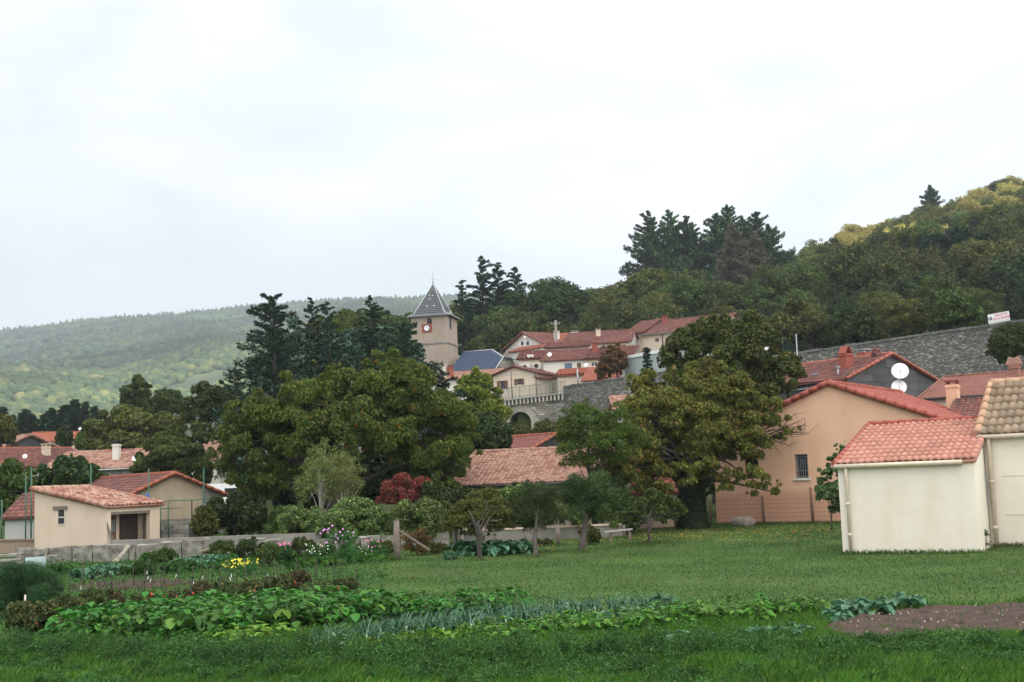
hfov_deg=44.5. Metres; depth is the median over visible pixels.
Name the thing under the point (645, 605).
cabbage
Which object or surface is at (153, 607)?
bean plant
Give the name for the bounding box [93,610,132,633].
bean plant
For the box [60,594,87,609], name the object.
tomato plant
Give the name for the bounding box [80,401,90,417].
spruce
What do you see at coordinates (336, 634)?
leek
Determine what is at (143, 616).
bean plant
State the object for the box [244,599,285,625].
bean plant
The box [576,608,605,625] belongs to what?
bean plant
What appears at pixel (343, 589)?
bean plant
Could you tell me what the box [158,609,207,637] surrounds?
bean plant
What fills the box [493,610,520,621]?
leek
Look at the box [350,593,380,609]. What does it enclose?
bean plant
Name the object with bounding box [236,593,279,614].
bean plant
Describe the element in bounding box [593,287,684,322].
deciduous tree
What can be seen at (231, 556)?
garden shrub
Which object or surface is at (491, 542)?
cabbage
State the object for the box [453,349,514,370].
church nave
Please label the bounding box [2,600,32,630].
tomato plant
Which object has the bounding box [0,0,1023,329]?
sky
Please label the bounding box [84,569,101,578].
cabbage
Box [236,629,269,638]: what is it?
squash plant
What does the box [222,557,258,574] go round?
marigold patch
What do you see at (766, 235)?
pine tree
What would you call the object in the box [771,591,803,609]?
bean plant
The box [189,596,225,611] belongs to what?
bean plant
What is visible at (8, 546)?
wall
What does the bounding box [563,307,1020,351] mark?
undergrowth
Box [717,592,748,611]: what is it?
bean plant
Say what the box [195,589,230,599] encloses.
bean plant
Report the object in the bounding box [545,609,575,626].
bean plant
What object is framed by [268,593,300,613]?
bean plant
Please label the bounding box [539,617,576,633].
bean plant
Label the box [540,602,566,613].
leek
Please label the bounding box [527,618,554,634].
bean plant
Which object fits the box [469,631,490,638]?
lettuce
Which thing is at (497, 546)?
cabbage
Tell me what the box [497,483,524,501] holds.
climbing plant
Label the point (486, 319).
deciduous tree
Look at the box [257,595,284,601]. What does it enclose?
bean plant
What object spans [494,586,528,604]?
bean plant
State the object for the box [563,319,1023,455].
stone rampart
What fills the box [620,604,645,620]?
bean plant
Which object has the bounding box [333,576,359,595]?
tomato plant
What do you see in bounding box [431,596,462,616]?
bean plant
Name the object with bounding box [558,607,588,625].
bean plant
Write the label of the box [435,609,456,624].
leek
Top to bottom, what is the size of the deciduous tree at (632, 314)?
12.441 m
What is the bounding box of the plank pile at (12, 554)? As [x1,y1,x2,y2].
[0,552,22,565]
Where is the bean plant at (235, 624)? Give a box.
[213,615,252,630]
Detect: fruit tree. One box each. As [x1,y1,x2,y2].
[440,486,516,560]
[510,482,565,555]
[553,469,632,549]
[618,487,688,542]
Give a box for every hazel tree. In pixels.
[0,413,19,446]
[81,403,187,449]
[764,310,801,352]
[783,295,829,348]
[876,298,930,336]
[926,288,985,330]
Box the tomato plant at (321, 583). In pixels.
[301,579,337,593]
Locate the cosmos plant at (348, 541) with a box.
[319,525,359,563]
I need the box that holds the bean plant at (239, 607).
[229,603,269,621]
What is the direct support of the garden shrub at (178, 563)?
on the ground at (522, 418)
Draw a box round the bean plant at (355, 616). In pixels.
[315,595,368,622]
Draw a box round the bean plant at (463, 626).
[446,622,479,638]
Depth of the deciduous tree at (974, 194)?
328.53 m
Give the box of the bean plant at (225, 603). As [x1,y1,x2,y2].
[205,602,234,619]
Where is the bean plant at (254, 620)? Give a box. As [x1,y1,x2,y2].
[233,612,266,630]
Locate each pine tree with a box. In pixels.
[618,210,693,286]
[631,209,693,278]
[659,215,719,278]
[683,222,704,268]
[685,212,726,281]
[693,204,770,282]
[724,215,765,277]
[738,211,791,260]
[757,224,796,272]
[915,185,941,212]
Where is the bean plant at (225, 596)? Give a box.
[209,594,235,603]
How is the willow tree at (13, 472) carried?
on the ground at (522, 418)
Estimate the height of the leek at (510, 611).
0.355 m
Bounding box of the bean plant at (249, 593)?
[237,591,258,601]
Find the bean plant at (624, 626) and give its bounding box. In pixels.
[602,612,633,630]
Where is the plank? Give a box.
[115,545,129,561]
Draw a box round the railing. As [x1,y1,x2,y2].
[501,381,566,398]
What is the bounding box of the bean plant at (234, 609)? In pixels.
[208,605,245,624]
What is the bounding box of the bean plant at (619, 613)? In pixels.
[602,608,635,624]
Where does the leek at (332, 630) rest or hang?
on the ground at (522, 418)
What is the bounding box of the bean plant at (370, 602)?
[349,597,384,620]
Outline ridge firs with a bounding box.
[0,292,528,330]
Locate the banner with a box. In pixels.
[988,311,1009,330]
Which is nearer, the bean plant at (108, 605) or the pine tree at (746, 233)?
the bean plant at (108, 605)
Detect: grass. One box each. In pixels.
[0,597,1023,681]
[387,520,1022,561]
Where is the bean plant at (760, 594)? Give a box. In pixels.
[742,593,774,609]
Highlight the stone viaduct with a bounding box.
[358,393,564,452]
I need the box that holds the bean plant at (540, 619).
[523,614,554,626]
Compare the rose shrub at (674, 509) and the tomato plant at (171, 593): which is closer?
the tomato plant at (171, 593)
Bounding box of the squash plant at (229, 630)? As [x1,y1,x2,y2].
[203,629,247,643]
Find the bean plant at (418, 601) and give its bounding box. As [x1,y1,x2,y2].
[407,597,438,617]
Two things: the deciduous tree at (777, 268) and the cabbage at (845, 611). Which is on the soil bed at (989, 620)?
the cabbage at (845, 611)
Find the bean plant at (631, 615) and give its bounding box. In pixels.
[622,607,651,628]
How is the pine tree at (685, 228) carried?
on the ground at (522, 418)
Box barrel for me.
[189,500,195,536]
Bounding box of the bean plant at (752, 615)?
[739,598,776,618]
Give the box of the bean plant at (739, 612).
[718,601,752,620]
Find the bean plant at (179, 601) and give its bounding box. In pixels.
[152,599,189,614]
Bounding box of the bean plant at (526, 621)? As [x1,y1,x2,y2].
[509,618,536,631]
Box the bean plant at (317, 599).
[293,596,331,625]
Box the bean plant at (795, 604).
[782,593,816,611]
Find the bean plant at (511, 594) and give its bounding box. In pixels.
[498,590,533,609]
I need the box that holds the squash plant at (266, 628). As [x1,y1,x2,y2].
[242,624,279,635]
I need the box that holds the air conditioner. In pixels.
[533,363,541,368]
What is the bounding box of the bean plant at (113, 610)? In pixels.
[103,608,139,632]
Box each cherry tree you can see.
[204,347,482,508]
[590,355,819,529]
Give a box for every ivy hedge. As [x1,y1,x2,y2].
[263,504,301,533]
[274,505,325,533]
[315,496,389,538]
[358,517,408,535]
[385,495,453,538]
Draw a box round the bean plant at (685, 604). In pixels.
[676,600,694,612]
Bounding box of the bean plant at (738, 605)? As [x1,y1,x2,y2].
[730,595,764,618]
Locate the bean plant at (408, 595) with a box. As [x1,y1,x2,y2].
[391,593,424,616]
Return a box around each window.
[57,510,65,524]
[500,381,504,387]
[564,363,571,368]
[745,457,758,478]
[796,454,808,477]
[984,471,988,507]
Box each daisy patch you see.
[298,542,341,565]
[350,547,374,559]
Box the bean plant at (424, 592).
[400,589,435,614]
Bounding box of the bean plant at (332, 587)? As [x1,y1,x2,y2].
[313,586,340,594]
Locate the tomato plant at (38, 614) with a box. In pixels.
[24,596,68,632]
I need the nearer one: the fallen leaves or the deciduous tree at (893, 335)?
the fallen leaves
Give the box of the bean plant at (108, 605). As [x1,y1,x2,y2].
[101,600,139,612]
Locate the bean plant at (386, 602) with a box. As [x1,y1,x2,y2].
[379,596,399,610]
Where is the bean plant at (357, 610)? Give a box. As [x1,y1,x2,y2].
[346,596,376,613]
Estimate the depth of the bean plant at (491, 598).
20.71 m
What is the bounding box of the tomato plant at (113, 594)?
[106,589,125,606]
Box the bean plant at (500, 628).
[480,621,522,640]
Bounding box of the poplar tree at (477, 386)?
[453,366,513,421]
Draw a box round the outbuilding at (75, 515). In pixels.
[29,484,165,554]
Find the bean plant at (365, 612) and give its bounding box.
[328,595,370,621]
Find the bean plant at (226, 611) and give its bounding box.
[219,601,264,630]
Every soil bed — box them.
[70,577,197,590]
[824,601,1023,637]
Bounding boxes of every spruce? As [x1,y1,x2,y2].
[0,407,6,414]
[16,413,33,433]
[22,408,31,431]
[26,413,40,431]
[37,414,47,431]
[41,407,60,431]
[56,409,64,426]
[59,404,71,426]
[61,399,86,449]
[76,410,89,430]
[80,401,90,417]
[83,405,100,449]
[639,347,661,440]
[783,337,790,351]
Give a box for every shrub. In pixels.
[45,563,73,572]
[119,566,132,574]
[124,558,158,575]
[139,551,155,563]
[149,547,178,562]
[159,558,204,572]
[189,505,220,536]
[204,539,241,555]
[206,490,268,535]
[206,553,245,569]
[233,536,264,558]
[254,541,280,565]
[275,545,298,568]
[290,536,319,559]
[298,556,346,566]
[337,542,368,556]
[344,552,388,562]
[368,540,393,553]
[400,527,432,555]
[421,476,475,541]
[425,541,446,553]
[442,551,457,559]
[458,411,513,462]
[504,476,631,523]
[512,423,532,434]
[516,502,636,528]
[530,418,559,433]
[532,538,553,545]
[577,524,601,544]
[594,341,628,379]
[617,493,644,533]
[653,505,683,529]
[984,322,1023,370]
[984,529,991,547]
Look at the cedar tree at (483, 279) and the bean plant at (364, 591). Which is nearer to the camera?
the bean plant at (364, 591)
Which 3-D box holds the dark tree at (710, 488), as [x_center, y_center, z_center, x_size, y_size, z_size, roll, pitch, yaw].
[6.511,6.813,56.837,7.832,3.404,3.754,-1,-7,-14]
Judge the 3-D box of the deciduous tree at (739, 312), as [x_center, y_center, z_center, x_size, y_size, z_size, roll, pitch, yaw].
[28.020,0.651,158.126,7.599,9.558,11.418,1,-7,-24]
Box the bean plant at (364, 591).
[349,588,382,608]
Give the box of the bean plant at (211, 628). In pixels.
[201,613,238,636]
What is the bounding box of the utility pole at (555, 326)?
[551,320,559,340]
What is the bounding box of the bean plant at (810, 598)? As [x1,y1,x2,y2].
[798,594,825,612]
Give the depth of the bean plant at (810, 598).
18.96 m
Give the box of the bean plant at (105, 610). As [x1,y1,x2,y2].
[87,608,121,625]
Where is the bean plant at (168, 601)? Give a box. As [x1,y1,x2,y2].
[152,600,179,611]
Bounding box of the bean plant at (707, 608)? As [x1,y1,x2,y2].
[692,599,725,621]
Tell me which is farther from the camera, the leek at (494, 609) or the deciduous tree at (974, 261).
the deciduous tree at (974, 261)
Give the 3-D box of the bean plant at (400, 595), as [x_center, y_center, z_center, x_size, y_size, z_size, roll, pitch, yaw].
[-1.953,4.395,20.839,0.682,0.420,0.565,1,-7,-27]
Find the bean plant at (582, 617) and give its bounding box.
[571,612,597,627]
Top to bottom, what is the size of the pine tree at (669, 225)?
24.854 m
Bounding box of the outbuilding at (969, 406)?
[949,397,982,415]
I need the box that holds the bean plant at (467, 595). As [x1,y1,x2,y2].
[453,592,474,610]
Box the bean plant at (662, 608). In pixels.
[653,603,685,624]
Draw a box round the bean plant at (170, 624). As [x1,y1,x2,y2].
[145,606,192,638]
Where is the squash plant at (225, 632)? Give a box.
[203,631,229,640]
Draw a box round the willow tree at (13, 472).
[0,457,37,526]
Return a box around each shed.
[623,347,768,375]
[831,415,990,554]
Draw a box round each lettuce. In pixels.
[365,636,389,643]
[399,631,418,638]
[427,626,450,636]
[446,630,467,639]
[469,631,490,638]
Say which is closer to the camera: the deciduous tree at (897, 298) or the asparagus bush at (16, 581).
the asparagus bush at (16, 581)
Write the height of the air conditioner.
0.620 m
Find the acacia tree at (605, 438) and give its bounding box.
[554,398,652,523]
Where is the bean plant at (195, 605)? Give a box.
[157,604,209,631]
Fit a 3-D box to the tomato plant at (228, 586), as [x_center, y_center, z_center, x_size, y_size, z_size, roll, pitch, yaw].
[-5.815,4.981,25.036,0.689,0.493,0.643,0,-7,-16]
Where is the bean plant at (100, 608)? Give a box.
[87,603,125,625]
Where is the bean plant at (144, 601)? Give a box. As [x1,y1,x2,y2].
[139,599,167,606]
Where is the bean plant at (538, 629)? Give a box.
[510,622,542,636]
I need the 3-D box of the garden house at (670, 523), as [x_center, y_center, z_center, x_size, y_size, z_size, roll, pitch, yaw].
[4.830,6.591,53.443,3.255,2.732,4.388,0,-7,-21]
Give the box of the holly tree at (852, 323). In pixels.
[823,304,878,345]
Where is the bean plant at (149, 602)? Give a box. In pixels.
[121,601,153,616]
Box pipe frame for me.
[160,499,208,537]
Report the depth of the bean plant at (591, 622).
17.31 m
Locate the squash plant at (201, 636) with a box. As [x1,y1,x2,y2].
[184,632,212,641]
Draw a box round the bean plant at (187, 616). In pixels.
[160,614,192,631]
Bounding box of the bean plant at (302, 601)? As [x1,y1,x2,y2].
[283,595,321,623]
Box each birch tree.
[293,437,350,511]
[321,441,367,509]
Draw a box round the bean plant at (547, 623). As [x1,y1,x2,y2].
[528,614,560,631]
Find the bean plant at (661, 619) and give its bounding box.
[651,611,676,624]
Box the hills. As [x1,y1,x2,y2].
[12,337,232,401]
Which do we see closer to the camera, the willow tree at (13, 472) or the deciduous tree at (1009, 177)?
the willow tree at (13, 472)
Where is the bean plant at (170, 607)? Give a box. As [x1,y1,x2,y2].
[157,603,186,629]
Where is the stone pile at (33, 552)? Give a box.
[15,547,61,563]
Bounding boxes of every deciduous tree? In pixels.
[448,301,525,353]
[450,298,528,350]
[470,309,554,353]
[478,345,504,353]
[487,288,526,309]
[505,276,593,332]
[547,314,605,332]
[574,296,642,330]
[585,282,623,295]
[589,284,621,298]
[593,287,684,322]
[601,300,695,330]
[612,268,691,302]
[650,274,712,317]
[659,276,705,287]
[674,269,709,283]
[689,278,762,316]
[699,302,742,316]
[732,309,749,320]
[739,284,826,351]
[743,261,837,315]
[774,260,816,273]
[774,266,786,274]
[777,249,802,268]
[791,316,836,349]
[799,238,828,257]
[799,341,839,348]
[800,250,821,264]
[807,253,826,267]
[815,229,891,254]
[816,244,867,271]
[821,240,912,312]
[827,231,864,249]
[829,290,880,342]
[830,231,858,240]
[833,233,875,246]
[840,223,875,238]
[853,291,907,339]
[855,291,900,340]
[870,220,897,234]
[874,334,907,339]
[875,218,891,231]
[880,226,946,258]
[883,221,916,233]
[886,244,950,275]
[890,214,921,227]
[893,268,968,326]
[905,211,938,221]
[906,275,970,331]
[907,206,920,214]
[909,225,991,272]
[912,218,945,240]
[917,199,959,217]
[931,284,982,330]
[934,211,951,225]
[937,238,1023,291]
[938,223,948,231]
[945,209,976,235]
[948,214,1023,247]
[949,197,988,220]
[950,237,1002,268]
[955,187,993,202]
[956,210,994,226]
[963,288,1003,325]
[974,198,991,206]
[978,248,1023,319]
[979,198,1023,233]
[981,194,994,203]
[984,178,1022,193]
[989,195,1023,211]
[992,190,1023,203]
[993,180,1022,197]
[1002,175,1022,184]
[1008,187,1023,198]
[1012,286,1023,317]
[1019,181,1023,198]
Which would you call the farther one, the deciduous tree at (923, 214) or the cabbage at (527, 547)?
the deciduous tree at (923, 214)
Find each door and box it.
[111,516,115,539]
[119,513,137,539]
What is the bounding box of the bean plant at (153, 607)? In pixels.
[130,605,159,616]
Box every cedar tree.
[210,293,318,505]
[211,367,264,480]
[280,297,348,381]
[314,301,346,373]
[346,295,397,468]
[373,322,444,438]
[420,368,466,466]
[453,280,481,355]
[462,256,499,329]
[481,262,509,309]
[505,266,525,317]
[967,211,1007,227]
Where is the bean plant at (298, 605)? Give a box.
[270,602,319,622]
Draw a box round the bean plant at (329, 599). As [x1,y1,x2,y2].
[310,594,353,616]
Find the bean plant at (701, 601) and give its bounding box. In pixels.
[685,596,716,612]
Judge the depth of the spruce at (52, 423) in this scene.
171.82 m
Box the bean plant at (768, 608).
[749,604,775,616]
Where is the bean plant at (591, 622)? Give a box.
[576,609,612,632]
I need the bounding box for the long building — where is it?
[447,446,630,529]
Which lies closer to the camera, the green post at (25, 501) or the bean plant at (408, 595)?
the bean plant at (408, 595)
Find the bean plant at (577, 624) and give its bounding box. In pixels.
[556,614,591,630]
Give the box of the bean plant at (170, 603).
[164,598,188,605]
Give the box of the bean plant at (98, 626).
[78,612,124,635]
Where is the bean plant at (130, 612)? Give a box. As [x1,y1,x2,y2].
[109,605,162,633]
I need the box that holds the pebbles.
[838,603,1023,634]
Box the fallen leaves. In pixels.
[451,524,841,550]
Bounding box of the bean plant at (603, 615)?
[594,613,621,628]
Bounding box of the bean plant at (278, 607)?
[252,595,293,626]
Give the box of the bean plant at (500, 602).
[492,595,511,608]
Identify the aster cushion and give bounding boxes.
[278,542,290,548]
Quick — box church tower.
[406,279,460,389]
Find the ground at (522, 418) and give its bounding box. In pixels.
[0,318,1023,681]
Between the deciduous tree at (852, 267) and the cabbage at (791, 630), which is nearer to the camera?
the cabbage at (791, 630)
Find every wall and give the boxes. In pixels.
[0,538,34,553]
[47,531,448,562]
[161,518,190,537]
[452,523,621,543]
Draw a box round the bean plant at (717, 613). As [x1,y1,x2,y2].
[711,605,730,618]
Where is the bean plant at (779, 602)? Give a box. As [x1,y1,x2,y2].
[770,599,800,615]
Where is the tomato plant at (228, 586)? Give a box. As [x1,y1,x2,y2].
[210,578,237,595]
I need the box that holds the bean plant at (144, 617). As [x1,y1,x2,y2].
[135,613,169,635]
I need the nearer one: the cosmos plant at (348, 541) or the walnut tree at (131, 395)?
the cosmos plant at (348, 541)
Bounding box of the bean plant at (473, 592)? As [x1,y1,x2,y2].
[465,589,496,609]
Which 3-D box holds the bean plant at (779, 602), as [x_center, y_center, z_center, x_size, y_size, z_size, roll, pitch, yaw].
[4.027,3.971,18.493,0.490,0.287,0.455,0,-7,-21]
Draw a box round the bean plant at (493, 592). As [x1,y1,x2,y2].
[482,588,510,602]
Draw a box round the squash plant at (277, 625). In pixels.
[255,622,295,631]
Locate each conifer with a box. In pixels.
[54,426,73,446]
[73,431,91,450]
[711,222,770,318]
[736,230,773,314]
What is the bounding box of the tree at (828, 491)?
[814,441,846,530]
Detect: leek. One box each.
[307,626,336,646]
[315,622,350,640]
[319,618,353,634]
[337,618,373,632]
[350,620,386,640]
[354,614,377,633]
[359,615,402,632]
[367,625,388,639]
[373,611,404,629]
[381,611,426,631]
[381,613,406,634]
[381,615,407,629]
[383,627,413,634]
[395,608,436,628]
[399,621,424,632]
[412,612,436,627]
[415,606,450,628]
[419,620,431,631]
[425,615,463,629]
[428,617,449,628]
[431,608,459,623]
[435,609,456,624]
[435,612,462,630]
[442,602,468,625]
[445,602,488,617]
[450,602,482,625]
[453,610,489,627]
[455,612,473,625]
[458,602,481,618]
[461,613,486,626]
[473,597,509,616]
[480,600,501,616]
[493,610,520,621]
[494,605,525,618]
[508,610,531,622]
[510,602,539,619]
[517,596,552,611]
[520,599,538,613]
[530,608,554,619]
[537,599,548,617]
[539,597,564,611]
[539,602,561,616]
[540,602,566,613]
[551,593,568,612]
[552,599,584,610]
[561,601,579,614]
[564,596,589,615]
[564,599,600,616]
[574,590,609,606]
[580,592,605,610]
[602,592,626,608]
[617,588,646,603]
[618,596,649,606]
[619,597,640,606]
[642,590,675,601]
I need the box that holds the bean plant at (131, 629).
[111,612,156,635]
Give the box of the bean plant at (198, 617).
[177,611,228,638]
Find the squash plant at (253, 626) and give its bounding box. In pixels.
[238,621,263,636]
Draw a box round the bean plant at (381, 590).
[359,588,396,605]
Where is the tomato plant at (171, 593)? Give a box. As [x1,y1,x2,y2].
[161,590,185,601]
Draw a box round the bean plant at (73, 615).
[54,609,109,633]
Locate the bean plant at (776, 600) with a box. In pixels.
[766,597,793,613]
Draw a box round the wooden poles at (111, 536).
[106,522,114,539]
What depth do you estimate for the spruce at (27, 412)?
182.94 m
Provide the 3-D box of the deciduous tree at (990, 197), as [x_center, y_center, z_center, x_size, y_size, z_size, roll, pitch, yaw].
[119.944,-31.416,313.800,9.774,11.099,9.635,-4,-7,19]
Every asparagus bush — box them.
[0,560,65,614]
[19,570,63,600]
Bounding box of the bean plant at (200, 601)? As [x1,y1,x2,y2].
[187,597,215,607]
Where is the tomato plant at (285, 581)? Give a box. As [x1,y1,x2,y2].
[260,573,294,595]
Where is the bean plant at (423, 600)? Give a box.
[409,596,443,612]
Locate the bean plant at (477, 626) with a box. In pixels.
[471,623,496,637]
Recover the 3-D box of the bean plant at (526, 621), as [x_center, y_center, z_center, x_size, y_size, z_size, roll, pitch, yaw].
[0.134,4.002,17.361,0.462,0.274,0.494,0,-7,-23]
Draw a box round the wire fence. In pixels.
[711,498,837,522]
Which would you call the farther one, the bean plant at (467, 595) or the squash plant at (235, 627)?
the bean plant at (467, 595)
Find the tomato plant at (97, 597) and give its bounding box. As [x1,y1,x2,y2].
[78,587,111,607]
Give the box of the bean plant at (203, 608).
[175,604,215,630]
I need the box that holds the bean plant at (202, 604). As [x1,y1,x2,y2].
[172,602,213,617]
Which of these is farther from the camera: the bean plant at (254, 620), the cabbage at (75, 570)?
the cabbage at (75, 570)
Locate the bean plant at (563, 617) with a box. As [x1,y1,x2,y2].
[548,612,565,624]
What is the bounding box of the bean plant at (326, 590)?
[319,585,354,596]
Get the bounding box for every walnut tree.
[119,373,154,412]
[128,420,218,483]
[150,387,183,416]
[167,379,242,428]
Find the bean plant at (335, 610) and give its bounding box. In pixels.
[311,601,352,625]
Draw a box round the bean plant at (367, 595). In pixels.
[357,589,400,618]
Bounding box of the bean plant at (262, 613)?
[237,607,271,626]
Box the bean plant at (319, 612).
[288,603,331,627]
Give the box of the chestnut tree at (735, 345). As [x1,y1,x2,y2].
[649,309,807,503]
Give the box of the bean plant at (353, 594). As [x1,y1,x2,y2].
[336,592,368,609]
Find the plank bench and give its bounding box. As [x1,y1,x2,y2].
[604,528,632,540]
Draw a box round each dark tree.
[235,451,453,509]
[243,315,426,386]
[305,308,370,392]
[356,309,413,339]
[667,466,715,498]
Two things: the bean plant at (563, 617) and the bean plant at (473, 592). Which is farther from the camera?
the bean plant at (473, 592)
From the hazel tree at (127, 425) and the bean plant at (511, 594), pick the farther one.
the hazel tree at (127, 425)
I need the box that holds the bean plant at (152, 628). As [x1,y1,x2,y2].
[133,613,174,636]
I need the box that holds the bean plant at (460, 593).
[436,587,471,606]
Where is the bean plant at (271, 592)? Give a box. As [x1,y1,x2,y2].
[258,587,296,598]
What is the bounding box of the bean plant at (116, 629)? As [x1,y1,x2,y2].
[98,613,143,637]
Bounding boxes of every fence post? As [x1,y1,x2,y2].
[393,521,430,557]
[556,525,559,545]
[709,499,712,525]
[761,496,764,522]
[809,487,814,522]
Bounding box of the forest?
[0,291,527,442]
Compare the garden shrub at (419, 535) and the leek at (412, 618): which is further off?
the garden shrub at (419, 535)
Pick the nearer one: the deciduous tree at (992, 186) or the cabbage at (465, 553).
the cabbage at (465, 553)
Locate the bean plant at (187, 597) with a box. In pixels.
[177,594,199,604]
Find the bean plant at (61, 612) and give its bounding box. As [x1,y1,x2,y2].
[39,607,85,633]
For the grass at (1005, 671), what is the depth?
14.26 m
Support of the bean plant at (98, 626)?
on the ground at (522, 418)
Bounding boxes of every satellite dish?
[891,363,908,381]
[891,380,906,392]
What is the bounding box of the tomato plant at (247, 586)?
[234,577,267,597]
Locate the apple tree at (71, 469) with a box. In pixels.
[33,453,108,485]
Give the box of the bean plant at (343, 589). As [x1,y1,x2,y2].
[338,586,363,593]
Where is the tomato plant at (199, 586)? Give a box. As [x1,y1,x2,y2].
[183,579,214,599]
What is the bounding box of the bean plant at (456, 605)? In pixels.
[431,596,464,614]
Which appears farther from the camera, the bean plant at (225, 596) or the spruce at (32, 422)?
the spruce at (32, 422)
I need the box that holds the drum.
[24,556,45,567]
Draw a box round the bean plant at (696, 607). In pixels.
[673,604,709,620]
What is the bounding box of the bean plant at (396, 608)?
[385,600,415,617]
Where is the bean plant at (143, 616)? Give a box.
[128,609,165,628]
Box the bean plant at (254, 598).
[228,595,259,610]
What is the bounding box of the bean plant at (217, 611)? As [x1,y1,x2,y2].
[196,607,239,627]
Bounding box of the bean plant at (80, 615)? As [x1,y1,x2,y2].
[65,612,93,630]
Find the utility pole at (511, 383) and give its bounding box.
[506,371,516,398]
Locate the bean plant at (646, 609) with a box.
[634,606,661,624]
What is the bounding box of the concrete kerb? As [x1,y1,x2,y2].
[110,533,322,544]
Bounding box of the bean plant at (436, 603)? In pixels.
[423,597,447,612]
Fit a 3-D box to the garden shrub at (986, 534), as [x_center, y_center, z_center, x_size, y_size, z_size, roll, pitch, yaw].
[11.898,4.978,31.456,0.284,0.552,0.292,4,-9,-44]
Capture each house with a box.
[0,443,76,475]
[2,433,60,446]
[32,431,80,450]
[47,441,148,474]
[89,470,227,532]
[191,439,268,483]
[430,432,566,488]
[433,365,503,399]
[491,365,557,399]
[501,331,559,351]
[516,350,546,369]
[539,348,590,372]
[543,339,593,350]
[554,367,587,392]
[558,330,603,340]
[563,328,638,353]
[582,342,638,366]
[608,395,650,421]
[630,465,678,528]
[638,312,739,352]
[715,379,961,523]
[778,346,938,399]
[917,356,1023,405]
[973,376,1023,546]
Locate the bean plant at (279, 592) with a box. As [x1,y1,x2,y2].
[259,589,289,598]
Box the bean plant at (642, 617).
[627,609,661,630]
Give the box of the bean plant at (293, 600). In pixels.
[274,597,322,627]
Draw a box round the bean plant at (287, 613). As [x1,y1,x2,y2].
[242,599,291,627]
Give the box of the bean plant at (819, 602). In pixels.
[806,597,832,611]
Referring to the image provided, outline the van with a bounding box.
[208,483,236,502]
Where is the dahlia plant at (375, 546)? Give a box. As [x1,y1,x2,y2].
[364,538,390,559]
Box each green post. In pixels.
[1,500,2,538]
[25,475,26,538]
[30,467,31,537]
[90,465,91,484]
[203,468,204,502]
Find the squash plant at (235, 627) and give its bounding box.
[205,625,246,638]
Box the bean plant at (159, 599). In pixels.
[128,591,171,606]
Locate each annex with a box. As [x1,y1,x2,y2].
[0,492,34,538]
[503,340,561,365]
[533,376,555,394]
[630,318,661,353]
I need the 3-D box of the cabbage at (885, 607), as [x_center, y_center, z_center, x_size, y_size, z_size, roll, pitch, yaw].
[5.314,3.968,18.440,0.584,0.270,0.602,-3,-6,3]
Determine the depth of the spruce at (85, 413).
171.90 m
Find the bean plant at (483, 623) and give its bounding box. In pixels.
[463,617,495,631]
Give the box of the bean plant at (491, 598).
[472,592,508,611]
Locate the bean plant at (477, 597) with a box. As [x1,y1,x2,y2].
[463,591,495,609]
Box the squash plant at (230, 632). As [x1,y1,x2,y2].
[215,629,242,636]
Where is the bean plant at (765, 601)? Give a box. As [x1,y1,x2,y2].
[742,596,778,613]
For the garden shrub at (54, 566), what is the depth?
36.09 m
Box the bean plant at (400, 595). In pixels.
[373,591,413,616]
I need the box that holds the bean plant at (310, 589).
[300,583,331,594]
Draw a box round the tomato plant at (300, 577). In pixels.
[286,569,313,589]
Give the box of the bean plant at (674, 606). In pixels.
[660,600,691,614]
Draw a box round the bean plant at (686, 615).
[669,612,695,625]
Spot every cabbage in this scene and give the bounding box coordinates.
[68,569,89,578]
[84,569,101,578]
[93,569,112,573]
[107,564,125,574]
[108,567,117,575]
[443,540,468,555]
[452,541,477,555]
[462,544,483,556]
[467,547,487,554]
[481,545,499,554]
[482,543,516,556]
[486,540,505,547]
[488,539,512,552]
[496,540,522,549]
[497,542,519,554]
[506,538,527,552]
[509,541,532,554]
[593,606,632,618]
[629,602,653,609]
[647,595,681,611]
[660,629,688,638]
[736,628,761,636]
[747,625,771,630]
[766,625,802,635]
[786,622,815,630]
[822,610,851,622]
[823,607,853,617]
[831,598,868,612]
[835,597,868,609]
[853,600,894,614]
[868,599,899,609]
[874,595,903,607]
[888,596,921,608]
[890,591,926,606]
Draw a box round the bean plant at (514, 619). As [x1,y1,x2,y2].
[487,614,524,638]
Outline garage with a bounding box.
[581,366,622,381]
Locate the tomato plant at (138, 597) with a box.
[129,591,158,606]
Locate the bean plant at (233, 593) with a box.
[212,591,244,602]
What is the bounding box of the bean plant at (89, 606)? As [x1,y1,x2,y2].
[65,601,101,625]
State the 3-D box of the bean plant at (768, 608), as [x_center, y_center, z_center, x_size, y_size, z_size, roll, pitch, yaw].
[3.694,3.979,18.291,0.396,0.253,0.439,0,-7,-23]
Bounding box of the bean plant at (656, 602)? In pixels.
[635,600,670,619]
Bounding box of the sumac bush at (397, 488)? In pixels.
[374,471,432,504]
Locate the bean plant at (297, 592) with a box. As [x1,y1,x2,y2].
[275,589,304,599]
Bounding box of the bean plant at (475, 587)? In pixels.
[457,586,482,606]
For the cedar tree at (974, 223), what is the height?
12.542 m
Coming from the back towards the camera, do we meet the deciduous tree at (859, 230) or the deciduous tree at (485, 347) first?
the deciduous tree at (859, 230)
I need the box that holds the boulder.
[731,516,755,525]
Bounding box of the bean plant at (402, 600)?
[385,594,422,612]
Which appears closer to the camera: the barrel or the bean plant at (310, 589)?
the bean plant at (310, 589)
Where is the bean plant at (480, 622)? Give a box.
[478,615,510,633]
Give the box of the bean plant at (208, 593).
[185,590,220,602]

